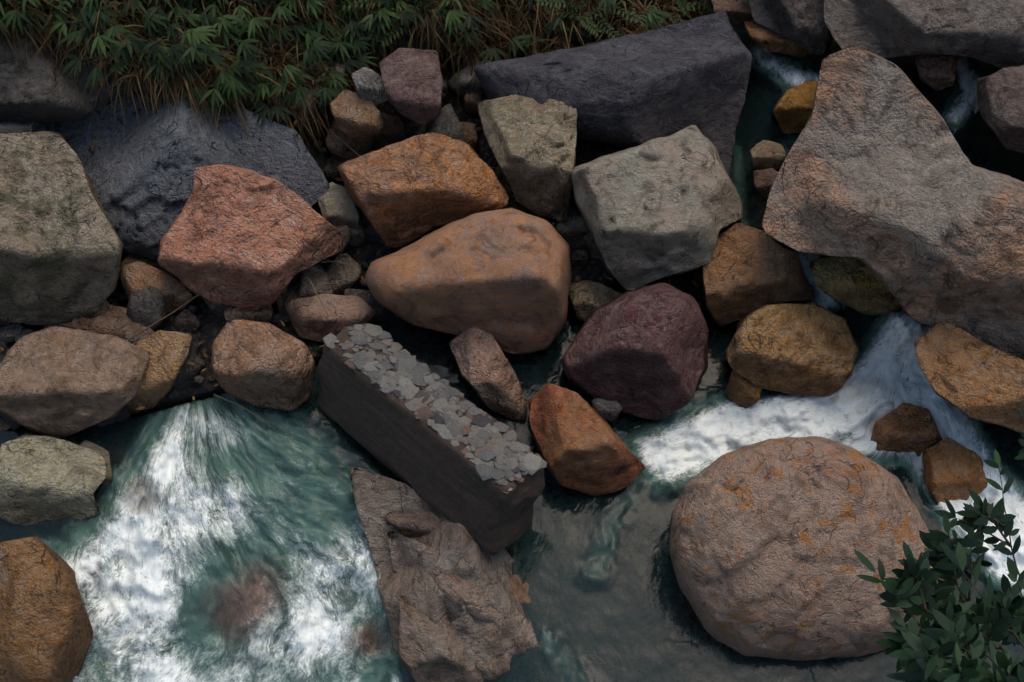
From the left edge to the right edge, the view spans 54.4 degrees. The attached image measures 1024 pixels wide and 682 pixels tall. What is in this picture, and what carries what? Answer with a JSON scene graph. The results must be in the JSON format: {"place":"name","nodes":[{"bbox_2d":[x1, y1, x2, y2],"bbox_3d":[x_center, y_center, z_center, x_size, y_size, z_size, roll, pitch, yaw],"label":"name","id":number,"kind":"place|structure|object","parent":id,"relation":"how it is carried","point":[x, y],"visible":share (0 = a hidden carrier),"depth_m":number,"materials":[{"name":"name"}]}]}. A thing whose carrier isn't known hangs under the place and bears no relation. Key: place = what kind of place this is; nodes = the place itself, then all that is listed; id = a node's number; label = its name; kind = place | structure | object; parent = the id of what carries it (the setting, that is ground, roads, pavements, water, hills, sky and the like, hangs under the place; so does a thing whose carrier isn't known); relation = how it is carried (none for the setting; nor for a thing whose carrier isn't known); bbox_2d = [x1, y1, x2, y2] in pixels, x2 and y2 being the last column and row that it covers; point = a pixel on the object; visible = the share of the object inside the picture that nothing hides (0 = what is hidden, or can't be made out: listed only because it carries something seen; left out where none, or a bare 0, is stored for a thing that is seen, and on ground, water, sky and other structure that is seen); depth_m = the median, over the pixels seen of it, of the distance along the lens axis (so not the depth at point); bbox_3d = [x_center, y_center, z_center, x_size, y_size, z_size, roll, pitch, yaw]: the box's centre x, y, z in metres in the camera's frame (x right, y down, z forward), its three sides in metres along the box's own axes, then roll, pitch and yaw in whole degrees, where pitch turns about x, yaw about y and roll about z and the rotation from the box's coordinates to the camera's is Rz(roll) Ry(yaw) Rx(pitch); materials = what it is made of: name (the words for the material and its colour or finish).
{"place":"outdoors","nodes":[
{"label":"outdoors","id":0,"kind":"place"},
{"bbox_2d":[0,0,704,415],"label":"ground","id":1,"kind":"structure","parent":0,"point":[208,330],"depth_m":12.37,"materials":[{"name":"black soil"}]},
{"bbox_2d":[0,536,92,681],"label":"boulder","id":2,"kind":"object","parent":1,"relation":"on","point":[46,632],"visible":0.98,"depth_m":10.05,"materials":[{"name":"brown stone"}]},
{"bbox_2d":[0,433,106,524],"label":"pale boulder","id":3,"kind":"object","parent":1,"relation":"on","point":[42,478],"visible":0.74,"depth_m":10.79,"materials":[{"name":"grey stone"}]},
{"bbox_2d":[0,27,112,123],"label":"rock","id":4,"kind":"object","parent":1,"relation":"on","point":[42,91],"visible":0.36,"depth_m":11.87,"materials":[{"name":"grey stone"}]},
{"bbox_2d":[0,131,122,324],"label":"mossy boulder","id":5,"kind":"object","parent":1,"relation":"on","point":[61,245],"visible":0.93,"depth_m":11.21,"materials":[{"name":"grey stone"}]},
{"bbox_2d":[0,326,149,438],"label":"boulder","id":6,"kind":"object","parent":1,"relation":"on","point":[59,382],"visible":0.9,"depth_m":10.93,"materials":[{"name":"brown stone"}]},
{"bbox_2d":[119,261,192,311],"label":"orange rock","id":7,"kind":"object","parent":1,"relation":"on","point":[137,276],"visible":0.66,"depth_m":11.89,"materials":[{"name":"brown stone"}]},
{"bbox_2d":[125,330,191,413],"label":"tan boulder","id":8,"kind":"object","parent":1,"relation":"on","point":[168,351],"visible":0.62,"depth_m":11.24,"materials":[{"name":"brown stone"}]},
{"bbox_2d":[45,86,329,262],"bbox_3d":[-4.352,-2.424,13.229,3.134,2.676,4.008,-26,64,-14],"label":"boulder","id":9,"kind":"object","parent":1,"relation":"on","point":[142,179],"visible":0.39,"depth_m":12.10,"materials":[{"name":"grey stone"}]},
{"bbox_2d":[157,164,343,310],"bbox_3d":[-3.331,-1.238,12.213,2.465,1.886,2.031,33,66,17],"label":"pink boulder","id":10,"kind":"object","parent":1,"relation":"on","point":[244,238],"visible":0.91,"depth_m":11.44,"materials":[{"name":"pink stone"}]},
{"bbox_2d":[0,115,580,429],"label":"rocks","id":11,"kind":"object","parent":1,"relation":"on","point":[105,318],"visible":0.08,"depth_m":11.88,"materials":[{"name":"brown stone"}]},
{"bbox_2d":[211,320,314,410],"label":"brown boulder","id":12,"kind":"object","parent":11,"relation":"on","point":[267,365],"visible":0.94,"depth_m":11.12,"materials":[{"name":"brown stone"}]},
{"bbox_2d":[330,90,385,139],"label":"rock","id":13,"kind":"object","parent":11,"relation":"on","point":[355,116],"visible":0.97,"depth_m":12.32,"materials":[{"name":"brown stone"}]},
{"bbox_2d":[351,67,387,105],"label":"grey rock","id":14,"kind":"object","parent":13,"relation":"on","point":[368,83],"visible":0.81,"depth_m":12.30,"materials":[{"name":"grey stone"}]},
{"bbox_2d":[379,48,443,125],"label":"rock","id":15,"kind":"object","parent":11,"relation":"on","point":[412,81],"visible":0.99,"depth_m":12.22,"materials":[{"name":"pink stone"}]},
{"bbox_2d":[0,91,630,429],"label":"rocks","id":16,"kind":"object","parent":1,"relation":"on","point":[147,307],"visible":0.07,"depth_m":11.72,"materials":[{"name":"brown stone"}]},
{"bbox_2d":[113,56,537,381],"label":"rocks","id":17,"kind":"object","parent":1,"relation":"on","point":[395,132],"visible":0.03,"depth_m":12.67,"materials":[{"name":"stone"}]},
{"bbox_2d":[285,294,375,341],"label":"rock","id":18,"kind":"object","parent":1,"relation":"on","point":[310,319],"visible":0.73,"depth_m":11.71,"materials":[{"name":"brown stone"}]},
{"bbox_2d":[318,182,359,229],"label":"pale rock","id":19,"kind":"object","parent":1,"relation":"on","point":[337,205],"visible":0.69,"depth_m":12.35,"materials":[{"name":"grey stone"}]},
{"bbox_2d":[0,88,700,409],"bbox_3d":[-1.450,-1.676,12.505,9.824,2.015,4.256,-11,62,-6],"label":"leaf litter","id":20,"kind":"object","parent":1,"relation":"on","point":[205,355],"visible":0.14,"depth_m":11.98,"materials":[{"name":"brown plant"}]},
{"bbox_2d":[0,81,702,353],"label":"rocks","id":21,"kind":"object","parent":1,"relation":"on","point":[334,278],"visible":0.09,"depth_m":12.08,"materials":[{"name":"brown stone"}]},
{"bbox_2d":[0,0,711,125],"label":"bamboo leaves","id":22,"kind":"object","parent":1,"relation":"on","point":[178,53],"visible":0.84,"depth_m":12.25,"materials":[{"name":"green plant"}]},
{"bbox_2d":[0,0,713,159],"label":"dry grass","id":23,"kind":"structure","parent":1,"relation":"on","point":[508,21],"depth_m":12.59,"materials":[{"name":"plant"}]},
{"bbox_2d":[170,60,599,389],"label":"rocks","id":24,"kind":"object","parent":1,"relation":"on","point":[573,231],"visible":0.05,"depth_m":12.54,"materials":[{"name":"stone"}]},
{"bbox_2d":[127,126,669,420],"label":"driftwood sticks","id":25,"kind":"object","parent":1,"relation":"on","point":[143,330],"visible":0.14,"depth_m":11.58,"materials":[{"name":"brown wood"}]},
{"bbox_2d":[337,133,508,247],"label":"orange boulder","id":26,"kind":"object","parent":1,"relation":"on","point":[406,191],"visible":0.93,"depth_m":11.83,"materials":[{"name":"orange stone"}]},
{"bbox_2d":[350,467,525,679],"bbox_3d":[-0.760,2.756,11.271,2.355,2.739,2.729,0,61,0],"label":"ledge","id":27,"kind":"object","parent":1,"relation":"on","point":[491,649],"visible":0.57,"depth_m":10.31,"materials":[{"name":"brown stone"}]},
{"bbox_2d":[382,510,439,537],"bbox_3d":[-0.913,2.131,11.185,2.249,1.399,0.615,31,66,16],"label":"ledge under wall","id":28,"kind":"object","parent":27,"relation":"on","point":[415,525],"visible":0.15,"depth_m":10.61,"materials":[{"name":"brown stone"}]},
{"bbox_2d":[317,323,544,554],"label":"stone block","id":29,"kind":"structure","parent":27,"relation":"on","point":[432,468],"depth_m":10.38,"materials":[{"name":"grey stone"}]},
{"bbox_2d":[323,323,546,493],"bbox_3d":[-0.859,0.610,10.458,2.863,0.146,0.766,36,43,28],"label":"broken wall rubble","id":30,"kind":"object","parent":29,"relation":"on","point":[406,378],"visible":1,"depth_m":10.36,"materials":[{"name":"grey stone"}]},
{"bbox_2d":[397,595,483,681],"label":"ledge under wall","id":31,"kind":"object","parent":1,"relation":"on","point":[429,650],"visible":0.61,"depth_m":10.13,"materials":[{"name":"brown stone"}]},
{"bbox_2d":[387,530,538,648],"bbox_3d":[-0.596,2.801,10.781,2.143,1.589,0.716,31,66,16],"label":"ledge under wall","id":32,"kind":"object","parent":1,"relation":"on","point":[456,590],"visible":0.35,"depth_m":10.18,"materials":[{"name":"brown stone"}]},
{"bbox_2d":[365,208,571,354],"bbox_3d":[-0.555,-0.868,12.076,2.616,2.332,2.186,0,61,0],"label":"boulder","id":33,"kind":"object","parent":1,"relation":"on","point":[503,277],"visible":0.91,"depth_m":11.05,"materials":[{"name":"stone"}]},
{"bbox_2d":[477,95,576,221],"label":"rock","id":34,"kind":"object","parent":1,"relation":"on","point":[532,142],"visible":0.83,"depth_m":12.02,"materials":[{"name":"grey stone"}]},
{"bbox_2d":[569,280,621,320],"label":"rock","id":35,"kind":"object","parent":1,"relation":"on","point":[588,297],"visible":0.59,"depth_m":11.92,"materials":[{"name":"brown stone"}]},
{"bbox_2d":[474,11,751,176],"bbox_3d":[1.429,-3.357,13.419,3.868,2.316,3.023,0,61,0],"label":"boulder","id":36,"kind":"object","parent":1,"relation":"on","point":[633,90],"visible":0.79,"depth_m":12.36,"materials":[{"name":"grey stone"}]},
{"bbox_2d":[562,283,708,420],"bbox_3d":[1.532,-0.040,11.741,1.676,1.997,1.911,17,62,9],"label":"boulder","id":37,"kind":"object","parent":1,"relation":"on","point":[641,352],"visible":0.93,"depth_m":10.96,"materials":[{"name":"stone"}]},
{"bbox_2d":[571,125,743,289],"bbox_3d":[1.836,-1.674,12.141,2.340,2.132,2.138,-14,62,-8],"label":"boulder","id":38,"kind":"object","parent":1,"relation":"on","point":[652,210],"visible":1,"depth_m":11.29,"materials":[{"name":"grey stone"}]},
{"bbox_2d":[712,0,752,27],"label":"rock","id":39,"kind":"object","parent":1,"relation":"on","point":[738,12],"visible":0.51,"depth_m":13.18,"materials":[{"name":"brown stone"}]},
{"bbox_2d":[702,223,812,326],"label":"orange boulder","id":40,"kind":"object","parent":1,"relation":"on","point":[746,270],"visible":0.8,"depth_m":11.56,"materials":[{"name":"brown stone"}]},
{"bbox_2d":[669,436,942,660],"bbox_3d":[3.330,2.172,10.862,3.453,3.050,2.613,0,61,0],"label":"boulder","id":41,"kind":"object","parent":1,"relation":"on","point":[767,536],"visible":0.82,"depth_m":9.62,"materials":[{"name":"brown stone"}]},
{"bbox_2d":[762,47,1023,359],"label":"boulder","id":42,"kind":"object","parent":1,"relation":"on","point":[900,195],"visible":0.89,"depth_m":10.53,"materials":[{"name":"grey stone"}]},
{"bbox_2d":[871,402,941,456],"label":"rock","id":43,"kind":"object","parent":1,"relation":"on","point":[905,427],"visible":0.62,"depth_m":11.26,"materials":[{"name":"brown stone"}]},
{"bbox_2d":[0,18,1023,681],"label":"river water","id":44,"kind":"structure","parent":0,"point":[218,540],"depth_m":10.93,"materials":[{"name":"teal liquid"}]},
{"bbox_2d":[80,440,112,484],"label":"rock","id":45,"kind":"object","parent":44,"relation":"in","point":[105,454],"visible":0.27,"depth_m":11.12,"materials":[{"name":"grey stone"}]},
{"bbox_2d":[449,327,526,422],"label":"rock","id":46,"kind":"object","parent":44,"relation":"in","point":[488,375],"visible":0.95,"depth_m":11.26,"materials":[{"name":"brown stone"}]},
{"bbox_2d":[509,574,530,602],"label":"rock","id":47,"kind":"object","parent":44,"relation":"in","point":[520,591],"visible":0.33,"depth_m":10.53,"materials":[{"name":"brown stone"}]},
{"bbox_2d":[528,383,644,495],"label":"tan boulder","id":48,"kind":"object","parent":44,"relation":"in","point":[582,447],"visible":0.98,"depth_m":10.68,"materials":[{"name":"brown stone"}]},
{"bbox_2d":[592,398,622,421],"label":"rock","id":49,"kind":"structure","parent":44,"relation":"in","point":[608,410],"depth_m":11.26,"materials":[{"name":"grey stone"}]},
{"bbox_2d":[725,369,761,408],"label":"pointed rock","id":50,"kind":"object","parent":44,"relation":"in","point":[741,391],"visible":0.56,"depth_m":11.37,"materials":[{"name":"brown stone"}]},
{"bbox_2d":[753,168,777,196],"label":"pale rock","id":51,"kind":"object","parent":44,"relation":"on","point":[764,179],"visible":0.68,"depth_m":12.33,"materials":[{"name":"brown stone"}]},
{"bbox_2d":[750,140,785,169],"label":"pale rock","id":52,"kind":"object","parent":44,"relation":"on","point":[765,154],"visible":0.82,"depth_m":12.50,"materials":[{"name":"beige stone"}]},
{"bbox_2d":[743,19,813,56],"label":"rock","id":53,"kind":"object","parent":44,"relation":"on","point":[768,39],"visible":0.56,"depth_m":13.14,"materials":[{"name":"brown stone"}]},
{"bbox_2d":[749,0,832,56],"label":"boulder","id":54,"kind":"object","parent":44,"relation":"on","point":[801,23],"visible":0.72,"depth_m":12.80,"materials":[{"name":"grey stone"}]},
{"bbox_2d":[725,302,858,396],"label":"boulder","id":55,"kind":"object","parent":44,"relation":"on","point":[807,348],"visible":0.98,"depth_m":11.13,"materials":[{"name":"brown stone"}]},
{"bbox_2d":[772,79,817,133],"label":"rock","id":56,"kind":"object","parent":44,"relation":"on","point":[792,110],"visible":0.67,"depth_m":12.67,"materials":[{"name":"stone"}]},
{"bbox_2d":[809,256,901,314],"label":"rock","id":57,"kind":"object","parent":44,"relation":"on","point":[856,284],"visible":0.64,"depth_m":11.23,"materials":[{"name":"stone"}]},
{"bbox_2d":[823,0,1023,67],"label":"boulder","id":58,"kind":"object","parent":44,"relation":"on","point":[991,32],"visible":0.87,"depth_m":12.12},
{"bbox_2d":[915,55,956,90],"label":"rock","id":59,"kind":"object","parent":44,"relation":"on","point":[936,72],"visible":0.79,"depth_m":12.86,"materials":[{"name":"brown stone"}]},
{"bbox_2d":[922,438,987,504],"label":"rock","id":60,"kind":"object","parent":44,"relation":"in","point":[953,470],"visible":0.75,"depth_m":10.94,"materials":[{"name":"brown stone"}]},
{"bbox_2d":[914,321,1023,433],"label":"boulder","id":61,"kind":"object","parent":44,"relation":"on","point":[969,375],"depth_m":10.32,"materials":[{"name":"brown stone"}]},
{"bbox_2d":[977,65,1023,153],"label":"boulder","id":62,"kind":"object","parent":44,"relation":"on","point":[1000,95],"visible":1,"depth_m":11.56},
{"bbox_2d":[853,411,1023,681],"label":"shrub","id":63,"kind":"object","parent":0,"point":[915,651],"depth_m":2.93,"materials":[{"name":"green plant"}]}
]}

